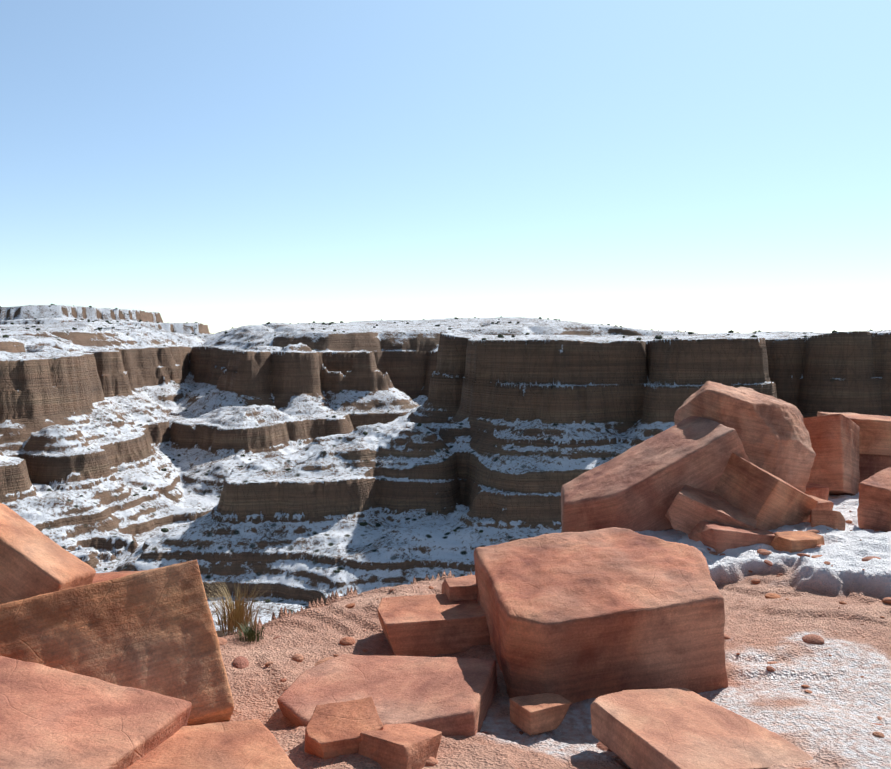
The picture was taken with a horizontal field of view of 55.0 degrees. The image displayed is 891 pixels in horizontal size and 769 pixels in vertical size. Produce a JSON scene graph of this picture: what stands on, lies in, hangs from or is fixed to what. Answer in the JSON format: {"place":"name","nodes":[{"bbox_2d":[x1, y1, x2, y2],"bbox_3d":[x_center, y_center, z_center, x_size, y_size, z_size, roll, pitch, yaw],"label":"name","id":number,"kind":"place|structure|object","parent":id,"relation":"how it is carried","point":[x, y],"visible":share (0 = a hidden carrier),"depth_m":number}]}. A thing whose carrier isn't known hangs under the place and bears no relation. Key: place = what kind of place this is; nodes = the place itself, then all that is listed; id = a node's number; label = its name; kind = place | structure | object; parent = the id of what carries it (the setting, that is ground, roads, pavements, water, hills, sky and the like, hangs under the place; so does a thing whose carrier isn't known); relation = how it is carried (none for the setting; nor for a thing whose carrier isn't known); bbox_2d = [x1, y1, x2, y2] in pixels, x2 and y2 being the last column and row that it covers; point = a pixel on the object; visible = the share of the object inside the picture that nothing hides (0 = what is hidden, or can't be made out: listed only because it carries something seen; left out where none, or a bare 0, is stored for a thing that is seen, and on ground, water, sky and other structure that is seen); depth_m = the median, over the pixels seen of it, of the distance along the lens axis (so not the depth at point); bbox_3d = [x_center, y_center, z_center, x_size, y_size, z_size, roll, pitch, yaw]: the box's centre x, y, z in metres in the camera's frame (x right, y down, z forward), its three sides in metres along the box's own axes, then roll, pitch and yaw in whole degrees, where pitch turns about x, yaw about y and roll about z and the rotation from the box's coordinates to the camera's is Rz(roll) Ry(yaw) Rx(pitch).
{"place":"outdoors","nodes":[
{"label":"outdoors","id":0,"kind":"place"},
{"bbox_2d":[0,305,890,636],"bbox_3d":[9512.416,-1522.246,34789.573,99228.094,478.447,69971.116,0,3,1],"label":"canyon terrain","id":1,"kind":"structure","parent":0,"point":[510,437],"depth_m":490.88},
{"bbox_2d":[0,304,881,601],"bbox_3d":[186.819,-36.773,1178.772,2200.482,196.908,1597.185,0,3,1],"label":"shrubs","id":2,"kind":"object","parent":1,"relation":"on","point":[164,530],"visible":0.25,"depth_m":728.68},
{"bbox_2d":[0,0,890,333],"label":"sky","id":3,"kind":"structure","parent":0,"point":[697,166]},
{"bbox_2d":[220,492,890,768],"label":"ledge","id":4,"kind":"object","parent":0,"point":[828,721],"visible":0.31,"depth_m":6.10},
{"bbox_2d":[0,503,95,603],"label":"rock slab","id":5,"kind":"object","parent":4,"relation":"on","point":[34,561],"visible":0.48,"depth_m":5.83},
{"bbox_2d":[0,656,191,768],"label":"rock slab","id":6,"kind":"structure","parent":4,"relation":"on","point":[52,718],"depth_m":4.10},
{"bbox_2d":[0,559,233,725],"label":"slab","id":7,"kind":"structure","parent":4,"relation":"on","point":[153,630],"depth_m":5.01},
{"bbox_2d":[93,570,145,582],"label":"rock","id":8,"kind":"object","parent":4,"relation":"on","point":[101,577],"visible":0.04,"depth_m":6.91},
{"bbox_2d":[126,719,296,768],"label":"rock slab","id":9,"kind":"structure","parent":4,"relation":"on","point":[250,744],"depth_m":4.14},
{"bbox_2d":[218,637,227,644],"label":"pebble","id":10,"kind":"object","parent":4,"relation":"on","point":[223,641],"visible":0.4,"depth_m":6.63},
{"bbox_2d":[202,577,272,632],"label":"dry grass","id":11,"kind":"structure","parent":4,"relation":"on","point":[237,612],"depth_m":7.09},
{"bbox_2d":[233,656,248,668],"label":"pebble","id":12,"kind":"object","parent":4,"relation":"on","point":[240,662],"visible":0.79,"depth_m":6.08},
{"bbox_2d":[230,621,265,642],"bbox_3d":[-1.541,1.952,6.769,0.314,0.129,0.332,0,3,1],"label":"green tuft","id":13,"kind":"object","parent":4,"relation":"on","point":[250,633],"visible":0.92,"depth_m":6.76},
{"bbox_2d":[292,654,302,661],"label":"pebble","id":14,"kind":"object","parent":4,"relation":"on","point":[297,657],"visible":0.85,"depth_m":6.14},
{"bbox_2d":[315,657,333,665],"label":"pebble","id":15,"kind":"object","parent":4,"relation":"on","point":[322,660],"visible":0.42,"depth_m":6.13},
{"bbox_2d":[305,697,382,758],"bbox_3d":[-0.559,1.940,4.608,0.412,0.312,0.352,-1,13,-19],"label":"rock","id":16,"kind":"object","parent":4,"relation":"on","point":[335,729],"visible":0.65,"depth_m":4.52},
{"bbox_2d":[340,637,354,644],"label":"pebble","id":17,"kind":"object","parent":4,"relation":"on","point":[347,641],"visible":0.85,"depth_m":6.49},
{"bbox_2d":[345,603,354,607],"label":"pebble","id":18,"kind":"object","parent":4,"relation":"on","point":[350,605],"visible":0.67,"depth_m":7.34},
{"bbox_2d":[277,654,496,735],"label":"slab","id":19,"kind":"structure","parent":4,"relation":"on","point":[449,696],"depth_m":5.31},
{"bbox_2d":[358,723,441,768],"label":"rock","id":20,"kind":"object","parent":4,"relation":"on","point":[401,746],"visible":0.96,"depth_m":4.41},
{"bbox_2d":[426,757,437,765],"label":"pebble","id":21,"kind":"object","parent":4,"relation":"on","point":[431,761],"visible":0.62,"depth_m":4.45},
{"bbox_2d":[378,594,489,656],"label":"slab","id":22,"kind":"structure","parent":4,"relation":"on","point":[423,625],"depth_m":6.34},
{"bbox_2d":[442,575,477,601],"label":"rock","id":23,"kind":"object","parent":4,"relation":"on","point":[462,588],"depth_m":6.78},
{"bbox_2d":[509,693,570,735],"bbox_3d":[0.570,1.965,5.138,0.304,0.148,0.227,-2,3,-29],"label":"rock","id":24,"kind":"object","parent":4,"relation":"on","point":[530,715],"visible":1,"depth_m":5.06},
{"bbox_2d":[474,527,727,704],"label":"block","id":25,"kind":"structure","parent":4,"relation":"on","point":[573,617],"depth_m":5.64},
{"bbox_2d":[596,741,612,751],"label":"pebble","id":26,"kind":"object","parent":4,"relation":"on","point":[600,745],"visible":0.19,"depth_m":4.92},
{"bbox_2d":[561,416,750,532],"bbox_3d":[2.426,1.324,10.325,2.326,0.886,1.070,-28,13,-7],"label":"boulder","id":27,"kind":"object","parent":4,"relation":"on","point":[639,487],"depth_m":9.88},
{"bbox_2d":[590,688,812,768],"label":"slab","id":28,"kind":"structure","parent":4,"relation":"on","point":[676,728],"depth_m":4.62},
{"bbox_2d":[665,485,756,533],"bbox_3d":[2.996,1.494,9.662,0.924,0.420,0.714,24,16,18],"label":"boulder","id":29,"kind":"object","parent":4,"relation":"on","point":[689,510],"visible":0.62,"depth_m":9.41},
{"bbox_2d":[688,521,774,553],"bbox_3d":[3.066,1.702,9.189,0.882,0.370,0.617,8,1,-14],"label":"rock","id":30,"kind":"object","parent":4,"relation":"on","point":[719,538],"visible":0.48,"depth_m":8.92},
{"bbox_2d":[674,381,815,492],"bbox_3d":[3.834,0.806,11.134,1.650,1.425,1.512,8,11,-29],"label":"boulder","id":31,"kind":"object","parent":4,"relation":"on","point":[773,433],"visible":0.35,"depth_m":10.54},
{"bbox_2d":[751,579,759,583],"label":"pebble","id":32,"kind":"object","parent":4,"relation":"on","point":[755,581],"visible":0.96,"depth_m":8.20},
{"bbox_2d":[759,550,771,554],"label":"pebble","id":33,"kind":"object","parent":4,"relation":"on","point":[764,552],"visible":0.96,"depth_m":8.62},
{"bbox_2d":[714,453,817,530],"bbox_3d":[3.614,1.361,9.958,0.894,0.735,0.810,25,7,-35],"label":"boulder","id":34,"kind":"object","parent":4,"relation":"on","point":[766,500],"visible":0.58,"depth_m":9.61},
{"bbox_2d":[764,560,772,565],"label":"pebble","id":35,"kind":"object","parent":4,"relation":"on","point":[768,562],"visible":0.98,"depth_m":8.42},
{"bbox_2d":[766,666,775,671],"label":"pebble","id":36,"kind":"object","parent":4,"relation":"on","point":[770,669],"visible":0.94,"depth_m":5.88},
{"bbox_2d":[765,593,780,598],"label":"pebble","id":37,"kind":"object","parent":4,"relation":"on","point":[771,595],"visible":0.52,"depth_m":7.78},
{"bbox_2d":[770,531,824,552],"bbox_3d":[3.647,1.714,8.874,0.508,0.314,0.416,0,3,-9],"label":"rock","id":38,"kind":"object","parent":4,"relation":"on","point":[792,541],"visible":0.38,"depth_m":8.76},
{"bbox_2d":[797,553,809,556],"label":"pebble","id":39,"kind":"object","parent":4,"relation":"on","point":[802,554],"visible":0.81,"depth_m":8.26},
{"bbox_2d":[802,634,823,644],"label":"pebble","id":40,"kind":"object","parent":4,"relation":"on","point":[814,639],"visible":0.94,"depth_m":6.27},
{"bbox_2d":[805,482,828,500],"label":"rock","id":41,"kind":"object","parent":4,"relation":"on","point":[817,490],"visible":0.19,"depth_m":11.21},
{"bbox_2d":[806,495,833,521],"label":"rock","id":42,"kind":"object","parent":4,"relation":"on","point":[822,504],"visible":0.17,"depth_m":10.19},
{"bbox_2d":[809,509,845,530],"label":"rock","id":43,"kind":"object","parent":4,"relation":"on","point":[833,519],"visible":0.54,"depth_m":9.49},
{"bbox_2d":[803,414,859,495],"bbox_3d":[5.436,1.053,12.331,0.916,1.088,0.938,16,-16,-38],"label":"rock block","id":44,"kind":"object","parent":4,"relation":"on","point":[834,439],"visible":0.56,"depth_m":11.93},
{"bbox_2d":[862,556,880,560],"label":"pebble","id":45,"kind":"object","parent":4,"relation":"on","point":[868,558],"visible":0.62,"depth_m":8.10},
{"bbox_2d":[857,467,890,531],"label":"boulder","id":46,"kind":"object","parent":4,"relation":"on","point":[874,510],"visible":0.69,"depth_m":9.70},
{"bbox_2d":[858,454,890,491],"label":"boulder","id":47,"kind":"object","parent":4,"relation":"on","point":[870,465],"visible":0.04,"depth_m":12.71},
{"bbox_2d":[817,412,890,454],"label":"rock slab","id":48,"kind":"structure","parent":47,"relation":"on","point":[875,435],"depth_m":12.51},
{"bbox_2d":[872,732,884,737],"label":"pebble","id":49,"kind":"object","parent":4,"relation":"on","point":[879,734],"visible":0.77,"depth_m":4.70},
{"bbox_2d":[882,597,890,603],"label":"pebble","id":50,"kind":"object","parent":4,"relation":"on","point":[887,600],"visible":0.77,"depth_m":7.25}
]}

